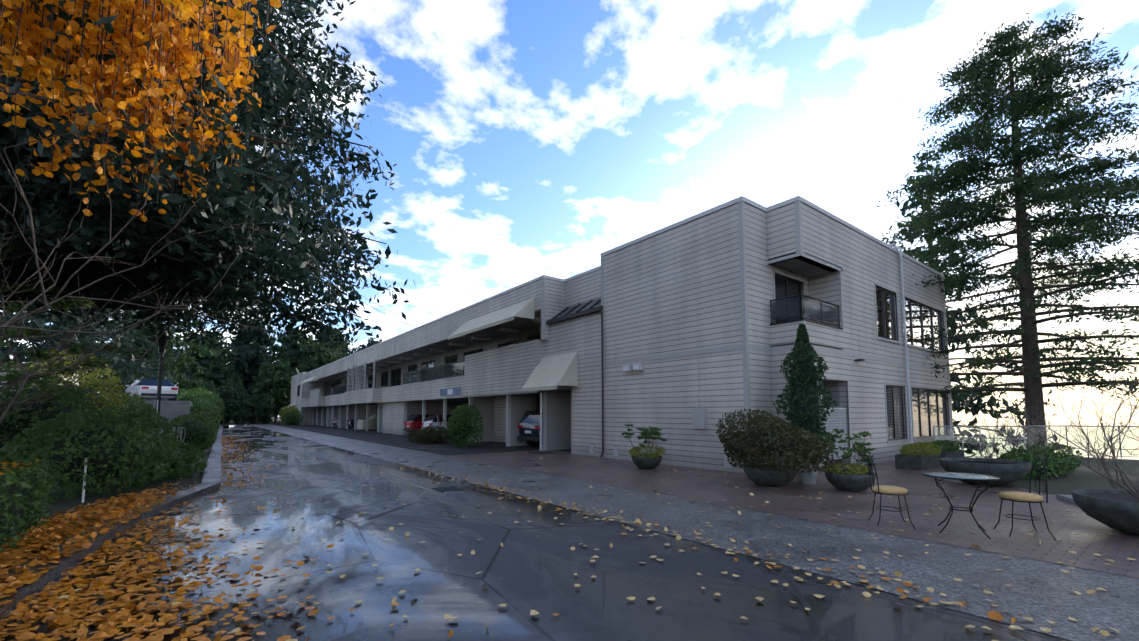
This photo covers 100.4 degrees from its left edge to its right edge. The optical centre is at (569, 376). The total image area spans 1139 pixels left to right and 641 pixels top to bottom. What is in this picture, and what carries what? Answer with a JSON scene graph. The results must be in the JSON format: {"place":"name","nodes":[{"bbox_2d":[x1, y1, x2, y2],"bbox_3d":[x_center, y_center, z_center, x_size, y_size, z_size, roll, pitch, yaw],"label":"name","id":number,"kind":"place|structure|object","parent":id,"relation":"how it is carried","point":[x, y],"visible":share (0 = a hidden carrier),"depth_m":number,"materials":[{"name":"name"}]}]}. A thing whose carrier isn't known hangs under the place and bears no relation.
{"place":"outdoors","nodes":[
{"label":"outdoors","id":0,"kind":"place"},
{"bbox_2d":[268,423,539,454],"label":"apron pavement","id":1,"kind":"structure","parent":0,"point":[401,441],"depth_m":24.21,"materials":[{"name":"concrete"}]},
{"bbox_2d":[248,359,298,422],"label":"tree","id":2,"kind":"object","parent":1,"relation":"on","point":[274,383],"visible":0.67,"depth_m":74.05,"materials":[{"name":"green plant"}]},
{"bbox_2d":[279,405,297,423],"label":"shrub","id":3,"kind":"object","parent":1,"relation":"on","point":[285,411],"visible":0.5,"depth_m":65.34,"materials":[{"name":"green plant"}]},
{"bbox_2d":[282,410,303,424],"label":"shrub","id":4,"kind":"object","parent":1,"relation":"on","point":[289,418],"visible":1,"depth_m":61.28,"materials":[{"name":"green plant"}]},
{"bbox_2d":[332,418,340,425],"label":"silver car","id":5,"kind":"object","parent":1,"relation":"on","point":[335,421],"visible":0.19,"depth_m":50.60,"materials":[{"name":"grey paint"}]},
{"bbox_2d":[347,419,354,427],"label":"car","id":6,"kind":"object","parent":1,"relation":"on","point":[351,422],"visible":0.15,"depth_m":45.25,"materials":[{"name":"grey paint"}]},
{"bbox_2d":[357,415,376,429],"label":"covered car","id":7,"kind":"object","parent":1,"relation":"on","point":[372,422],"visible":0.4,"depth_m":42.48,"materials":[{"name":"grey fabric"}]},
{"bbox_2d":[408,428,423,441],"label":"bush","id":8,"kind":"object","parent":1,"relation":"on","point":[411,439],"visible":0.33,"depth_m":25.11,"materials":[{"name":"green plant"}]},
{"bbox_2d":[404,414,442,432],"bbox_3d":[-9.305,3.393,33.242,4.040,1.455,2.080,3,-6,-37],"label":"red hatchback car","id":9,"kind":"object","parent":1,"relation":"on","point":[411,422],"visible":0.31,"depth_m":31.81,"materials":[{"name":"red paint"}]},
{"bbox_2d":[414,426,448,443],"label":"bush","id":10,"kind":"object","parent":1,"relation":"on","point":[431,434],"visible":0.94,"depth_m":23.73,"materials":[{"name":"green plant"}]},
{"bbox_2d":[419,396,447,440],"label":"shrub","id":11,"kind":"object","parent":1,"relation":"on","point":[437,417],"visible":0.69,"depth_m":24.96,"materials":[{"name":"green plant"}]},
{"bbox_2d":[421,414,452,434],"bbox_3d":[-7.310,3.187,30.621,4.040,1.455,2.080,3,-6,-37],"label":"white hatchback car","id":12,"kind":"object","parent":1,"relation":"on","point":[429,421],"visible":0.19,"depth_m":29.23,"materials":[{"name":"white paint"}]},
{"bbox_2d":[447,403,483,446],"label":"bush","id":13,"kind":"object","parent":1,"relation":"on","point":[460,427],"visible":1,"depth_m":21.58,"materials":[{"name":"green plant"}]},
{"bbox_2d":[517,410,539,446],"bbox_3d":[0.024,2.401,22.037,4.640,1.674,2.180,3,-6,-37],"label":"car","id":14,"kind":"object","parent":1,"relation":"on","point":[529,428],"visible":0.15,"depth_m":20.77,"materials":[{"name":"grey paint"}]},
{"bbox_2d":[0,423,1071,640],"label":"driveway","id":15,"kind":"structure","parent":0,"point":[525,570],"depth_m":4.42,"materials":[{"name":"grey asphalt"}]},
{"bbox_2d":[223,418,276,424],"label":"chain barrier","id":16,"kind":"object","parent":15,"relation":"on","point":[252,419],"visible":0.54,"depth_m":63.92,"materials":[{"name":"black metal"}]},
{"bbox_2d":[0,435,1135,640],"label":"fallen leaves","id":17,"kind":"object","parent":15,"relation":"on","point":[68,614],"visible":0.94,"depth_m":4.25,"materials":[{"name":"orange plant"}]},
{"bbox_2d":[0,417,1138,572],"bbox_3d":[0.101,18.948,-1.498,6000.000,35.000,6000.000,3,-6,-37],"label":"ground","id":18,"kind":"structure","parent":0,"point":[1082,476],"depth_m":10.41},
{"bbox_2d":[0,340,35,362],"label":"tree","id":19,"kind":"object","parent":18,"relation":"on","point":[2,344],"visible":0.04,"depth_m":59.67,"materials":[{"name":"green plant"}]},
{"bbox_2d":[0,458,56,553],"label":"boxwood hedge","id":20,"kind":"object","parent":18,"relation":"on","point":[20,495],"visible":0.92,"depth_m":5.29,"materials":[{"name":"green plant"}]},
{"bbox_2d":[0,362,84,390],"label":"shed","id":21,"kind":"structure","parent":18,"relation":"on","point":[2,373],"depth_m":17.44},
{"bbox_2d":[0,356,95,478],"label":"shrub","id":22,"kind":"object","parent":18,"relation":"on","point":[12,424],"visible":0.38,"depth_m":10.69,"materials":[{"name":"green plant"}]},
{"bbox_2d":[19,310,119,392],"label":"tree","id":23,"kind":"object","parent":18,"relation":"on","point":[40,342],"visible":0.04,"depth_m":65.43,"materials":[{"name":"green plant"}]},
{"bbox_2d":[28,348,128,427],"bbox_3d":[-16.471,0.912,15.796,2.614,3.776,5.279,3,-6,-37],"label":"shrub","id":24,"kind":"object","parent":18,"relation":"on","point":[100,401],"visible":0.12,"depth_m":15.72,"materials":[{"name":"green plant"}]},
{"bbox_2d":[0,239,159,441],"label":"young pine","id":25,"kind":"object","parent":18,"relation":"on","point":[40,354],"visible":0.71,"depth_m":8.51,"materials":[{"name":"green plant"}]},
{"bbox_2d":[81,458,87,502],"bbox_3d":[-8.267,1.772,8.091,0.031,0.750,0.036,3,-6,-37],"label":"marker stake","id":26,"kind":"object","parent":18,"relation":"on","point":[84,483],"visible":0.81,"depth_m":8.08,"materials":[{"name":"white paint"}]},
{"bbox_2d":[0,405,180,500],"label":"shrub","id":27,"kind":"object","parent":18,"relation":"on","point":[114,452],"visible":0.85,"depth_m":8.51,"materials":[{"name":"green plant"}]},
{"bbox_2d":[0,295,180,399],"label":"conifer tree","id":28,"kind":"object","parent":18,"relation":"on","point":[141,367],"visible":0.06,"depth_m":32.13,"materials":[{"name":"green plant"}]},
{"bbox_2d":[0,300,189,341],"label":"conifer tree","id":29,"kind":"object","parent":18,"relation":"on","point":[113,323],"depth_m":21.83,"materials":[{"name":"green plant"}]},
{"bbox_2d":[0,191,209,423],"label":"twig bush","id":30,"kind":"object","parent":18,"relation":"on","point":[13,400],"visible":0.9,"depth_m":7.43,"materials":[{"name":"brown plant"}]},
{"bbox_2d":[0,425,222,619],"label":"kerb","id":31,"kind":"structure","parent":18,"relation":"on","point":[212,474],"depth_m":5.64,"materials":[{"name":"grey concrete"}]},
{"bbox_2d":[100,391,154,434],"bbox_3d":[-20.184,1.938,20.945,2.947,2.574,6.820,3,-6,-37],"label":"shrub","id":32,"kind":"object","parent":18,"relation":"on","point":[134,401],"visible":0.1,"depth_m":20.83,"materials":[{"name":"green plant"}]},
{"bbox_2d":[105,310,184,389],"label":"tree","id":33,"kind":"object","parent":18,"relation":"on","point":[136,344],"visible":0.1,"depth_m":75.79,"materials":[{"name":"green plant"}]},
{"bbox_2d":[0,9,296,342],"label":"twig bush","id":34,"kind":"object","parent":18,"relation":"on","point":[13,319],"visible":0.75,"depth_m":4.92,"materials":[{"name":"brown plant"}]},
{"bbox_2d":[0,0,306,221],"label":"autumn tree","id":35,"kind":"object","parent":18,"relation":"on","point":[133,21],"visible":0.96,"depth_m":4.66,"materials":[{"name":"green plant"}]},
{"bbox_2d":[96,303,221,397],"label":"conifer tree","id":36,"kind":"object","parent":18,"relation":"on","point":[202,351],"visible":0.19,"depth_m":47.94,"materials":[{"name":"green plant"}]},
{"bbox_2d":[153,330,168,442],"bbox_3d":[-12.020,0.574,13.891,0.314,4.050,0.314,-3,-5,30],"label":"lamp post","id":37,"kind":"object","parent":18,"relation":"on","point":[162,343],"visible":0.58,"depth_m":13.91,"materials":[{"name":"black metal"}]},
{"bbox_2d":[136,400,192,442],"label":"wall","id":38,"kind":"structure","parent":18,"relation":"on","point":[171,410],"depth_m":25.23,"materials":[{"name":"concrete"}]},
{"bbox_2d":[125,379,177,400],"bbox_3d":[-26.176,0.925,29.663,4.510,1.415,2.120,-3,-6,38],"label":"white car","id":39,"kind":"object","parent":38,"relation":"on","point":[146,389],"visible":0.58,"depth_m":28.61,"materials":[{"name":"white paint"}]},
{"bbox_2d":[139,441,207,479],"bbox_3d":[-9.567,2.006,11.464,1.398,0.888,4.046,3,-6,-37],"label":"fern shrub","id":40,"kind":"object","parent":18,"relation":"on","point":[181,465],"visible":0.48,"depth_m":10.85,"materials":[{"name":"plant"}]},
{"bbox_2d":[169,425,185,442],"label":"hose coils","id":41,"kind":"object","parent":18,"relation":"on","point":[176,427],"visible":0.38,"depth_m":13.21,"materials":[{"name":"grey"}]},
{"bbox_2d":[164,414,217,451],"bbox_3d":[-14.405,2.181,18.073,1.655,1.524,2.042,3,-6,-37],"label":"clipped round shrub","id":42,"kind":"object","parent":18,"relation":"on","point":[198,433],"visible":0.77,"depth_m":17.78,"materials":[{"name":"green plant"}]},
{"bbox_2d":[176,388,207,401],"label":"shrub","id":43,"kind":"object","parent":18,"relation":"on","point":[189,396],"visible":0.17,"depth_m":40.09,"materials":[{"name":"green plant"}]},
{"bbox_2d":[184,387,220,420],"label":"shrub","id":44,"kind":"object","parent":18,"relation":"on","point":[209,396],"visible":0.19,"depth_m":48.76,"materials":[{"name":"green plant"}]},
{"bbox_2d":[190,398,221,438],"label":"terrace shrub","id":45,"kind":"object","parent":18,"relation":"on","point":[207,409],"visible":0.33,"depth_m":27.22,"materials":[{"name":"green plant"}]},
{"bbox_2d":[166,328,247,389],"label":"tree","id":46,"kind":"object","parent":18,"relation":"on","point":[220,372],"visible":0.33,"depth_m":76.78,"materials":[{"name":"green plant"}]},
{"bbox_2d":[0,0,414,352],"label":"broadleaf tree","id":47,"kind":"object","parent":18,"relation":"on","point":[207,257],"visible":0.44,"depth_m":8.52,"materials":[{"name":"green plant"}]},
{"bbox_2d":[199,390,225,418],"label":"shrub","id":48,"kind":"object","parent":18,"relation":"on","point":[220,402],"visible":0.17,"depth_m":57.38,"materials":[{"name":"green plant"}]},
{"bbox_2d":[199,379,276,423],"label":"trees","id":49,"kind":"object","parent":18,"relation":"on","point":[238,404],"visible":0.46,"depth_m":66.57,"materials":[{"name":"green plant"}]},
{"bbox_2d":[222,318,279,421],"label":"tree","id":50,"kind":"object","parent":18,"relation":"on","point":[250,358],"visible":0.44,"depth_m":87.60,"materials":[{"name":"green plant"}]},
{"bbox_2d":[249,327,315,400],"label":"tree","id":51,"kind":"object","parent":18,"relation":"on","point":[292,352],"visible":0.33,"depth_m":84.46,"materials":[{"name":"green plant"}]},
{"bbox_2d":[292,341,339,372],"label":"tree","id":52,"kind":"object","parent":18,"relation":"on","point":[313,360],"visible":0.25,"depth_m":82.01,"materials":[{"name":"green plant"}]},
{"bbox_2d":[310,329,352,362],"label":"tree","id":53,"kind":"object","parent":18,"relation":"on","point":[340,347],"visible":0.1,"depth_m":95.45,"materials":[{"name":"green plant"}]},
{"bbox_2d":[313,327,357,355],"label":"tree","id":54,"kind":"object","parent":18,"relation":"on","point":[349,351],"visible":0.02,"depth_m":108.19,"materials":[{"name":"green plant"}]},
{"bbox_2d":[350,337,381,352],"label":"tree","id":55,"kind":"object","parent":18,"relation":"on","point":[371,342],"visible":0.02,"depth_m":94.59,"materials":[{"name":"green plant"}]},
{"bbox_2d":[283,275,570,449],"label":"building","id":56,"kind":"structure","parent":18,"relation":"on","point":[484,356],"depth_m":26.50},
{"bbox_2d":[2,6,419,327],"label":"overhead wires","id":57,"kind":"object","parent":56,"relation":"attached to","point":[366,298],"visible":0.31,"depth_m":24.17,"materials":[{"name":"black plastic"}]},
{"bbox_2d":[522,266,601,456],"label":"building wall","id":58,"kind":"structure","parent":18,"relation":"on","point":[570,360],"depth_m":17.68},
{"bbox_2d":[600,196,952,472],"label":"building block","id":59,"kind":"structure","parent":18,"relation":"on","point":[733,294],"depth_m":13.78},
{"bbox_2d":[692,356,706,428],"bbox_3d":[3.557,0.432,13.044,0.120,2.000,0.400,3,-6,-37],"label":"electrical box","id":60,"kind":"object","parent":59,"relation":"attached to","point":[699,417],"visible":1,"depth_m":12.95,"materials":[{"name":"grey metal"}]},
{"bbox_2d":[889,159,1024,427],"bbox_3d":[21.665,-0.489,27.428,11.526,24.300,9.930,3,-6,-37],"label":"conifer tree","id":61,"kind":"object","parent":18,"relation":"on","point":[967,405],"visible":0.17,"depth_m":26.48,"materials":[{"name":"green plant"}]},
{"bbox_2d":[965,455,999,457],"bbox_3d":[16.840,3.502,20.649,2.300,1.672,5.400,3,-6,-37],"label":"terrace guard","id":62,"kind":"object","parent":18,"relation":"on","point":[994,456],"depth_m":20.73,"materials":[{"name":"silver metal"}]},
{"bbox_2d":[945,401,1040,458],"bbox_3d":[12.255,1.661,13.771,2.023,1.877,1.299,-1,-5,7],"label":"twig bush","id":63,"kind":"object","parent":18,"relation":"on","point":[979,437],"visible":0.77,"depth_m":13.66,"materials":[{"name":"brown plant"}]},
{"bbox_2d":[876,10,1138,454],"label":"pine tree","id":64,"kind":"object","parent":18,"relation":"on","point":[1036,95],"visible":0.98,"depth_m":17.35,"materials":[{"name":"green plant"}]},
{"bbox_2d":[976,393,1075,476],"bbox_3d":[10.878,1.415,11.310,1.388,1.982,1.956,0,-5,4],"label":"twig bush","id":65,"kind":"object","parent":18,"relation":"on","point":[1027,435],"visible":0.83,"depth_m":11.27,"materials":[{"name":"brown plant"}]},
{"bbox_2d":[933,425,1138,457],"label":"glass railing","id":66,"kind":"object","parent":18,"relation":"on","point":[941,433],"visible":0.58,"depth_m":16.30,"materials":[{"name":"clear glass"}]},
{"bbox_2d":[996,442,1083,479],"bbox_3d":[11.563,2.051,11.787,4.378,0.870,1.590,3,-6,-37],"label":"shrub bed","id":67,"kind":"object","parent":18,"relation":"on","point":[1058,464],"visible":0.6,"depth_m":11.15,"materials":[{"name":"green plant"}]},
{"bbox_2d":[1063,396,1138,489],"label":"twig bush","id":68,"kind":"object","parent":18,"relation":"on","point":[1105,467],"visible":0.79,"depth_m":8.76,"materials":[{"name":"brown plant"}]},
{"bbox_2d":[0,0,1138,422],"label":"sky","id":69,"kind":"structure","parent":0,"point":[527,140],"materials":[{"name":"blue"}]},
{"bbox_2d":[253,424,1138,640],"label":"aggregate pavement","id":70,"kind":"structure","parent":0,"point":[1040,593],"depth_m":5.10,"materials":[{"name":"grey concrete"}]},
{"bbox_2d":[445,450,1138,577],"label":"patio paving","id":71,"kind":"structure","parent":0,"point":[1082,534],"depth_m":7.73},
{"bbox_2d":[528,451,552,453],"bbox_3d":[-1.070,2.917,18.141,0.650,0.016,1.000,3,-6,-37],"label":"door mat","id":72,"kind":"object","parent":71,"relation":"on","point":[540,452],"depth_m":18.08,"materials":[{"name":"black plastic"}]},
{"bbox_2d":[621,424,667,468],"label":"potted plant","id":73,"kind":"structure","parent":71,"relation":"on","point":[645,460],"depth_m":12.79,"materials":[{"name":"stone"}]},
{"bbox_2d":[715,408,832,486],"bbox_3d":[4.257,1.472,9.845,1.973,1.623,2.346,3,-6,-37],"label":"potted bush","id":74,"kind":"object","parent":71,"relation":"on","point":[767,438],"visible":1,"depth_m":9.55,"materials":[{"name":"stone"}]},
{"bbox_2d":[773,323,838,462],"bbox_3d":[5.626,0.547,11.333,1.440,3.701,1.400,3,-6,-37],"label":"columnar cedar","id":75,"kind":"object","parent":71,"relation":"on","point":[803,378],"visible":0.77,"depth_m":11.12,"materials":[{"name":"green plant"}]},
{"bbox_2d":[798,463,816,483],"bbox_3d":[5.121,2.103,10.199,0.400,0.420,0.400,3,-6,-37],"label":"plant pot","id":76,"kind":"object","parent":71,"relation":"on","point":[806,478],"visible":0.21,"depth_m":10.06,"materials":[{"name":"grey concrete"}]},
{"bbox_2d":[814,428,875,491],"bbox_3d":[5.441,1.635,9.405,1.308,1.229,1.006,-1,-5,15],"label":"planter shrub","id":77,"kind":"object","parent":71,"relation":"on","point":[855,479],"visible":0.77,"depth_m":9.28,"materials":[{"name":"plant"}]},
{"bbox_2d":[867,455,915,528],"bbox_3d":[4.349,1.550,6.452,0.453,0.941,0.433,-2,-5,19],"label":"bistro chair","id":78,"kind":"object","parent":71,"relation":"on","point":[887,490],"visible":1,"depth_m":6.37,"materials":[{"name":"beige fabric"}]},
{"bbox_2d":[895,442,941,469],"bbox_3d":[9.903,2.192,13.331,1.984,0.734,0.904,3,-6,-37],"label":"planter box","id":79,"kind":"object","parent":71,"relation":"on","point":[908,457],"visible":1,"depth_m":12.90,"materials":[{"name":"concrete"}]},
{"bbox_2d":[921,439,964,457],"bbox_3d":[11.465,2.299,14.645,2.311,0.727,0.920,3,-6,-37],"label":"planter box","id":80,"kind":"object","parent":71,"relation":"on","point":[952,450],"visible":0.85,"depth_m":14.27,"materials":[{"name":"stone"}]},
{"bbox_2d":[921,471,999,538],"bbox_3d":[4.975,1.627,6.032,0.782,0.730,0.782,3,-6,-37],"label":"bistro table","id":81,"kind":"object","parent":71,"relation":"on","point":[936,475],"visible":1,"depth_m":6.00,"materials":[{"name":"black glass"}]},
{"bbox_2d":[993,460,1055,539],"bbox_3d":[5.637,1.510,5.929,0.454,0.940,0.433,-2,-5,21],"label":"bistro chair","id":82,"kind":"object","parent":71,"relation":"on","point":[1026,497],"visible":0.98,"depth_m":5.83,"materials":[{"name":"beige fabric"}]},
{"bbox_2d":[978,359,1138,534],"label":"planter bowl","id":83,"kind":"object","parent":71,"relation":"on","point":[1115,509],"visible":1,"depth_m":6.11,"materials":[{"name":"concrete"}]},
{"bbox_2d":[1056,494,1075,503],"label":"flagstone slab","id":84,"kind":"structure","parent":71,"relation":"on","point":[1068,498],"depth_m":8.17,"materials":[{"name":"stone"}]},
{"bbox_2d":[939,458,1030,485],"bbox_3d":[8.861,2.060,10.154,1.500,0.500,1.500,3,-6,-37],"label":"planter bowl","id":85,"kind":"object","parent":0,"point":[1007,472],"depth_m":9.71,"materials":[{"name":"concrete"}]}
]}

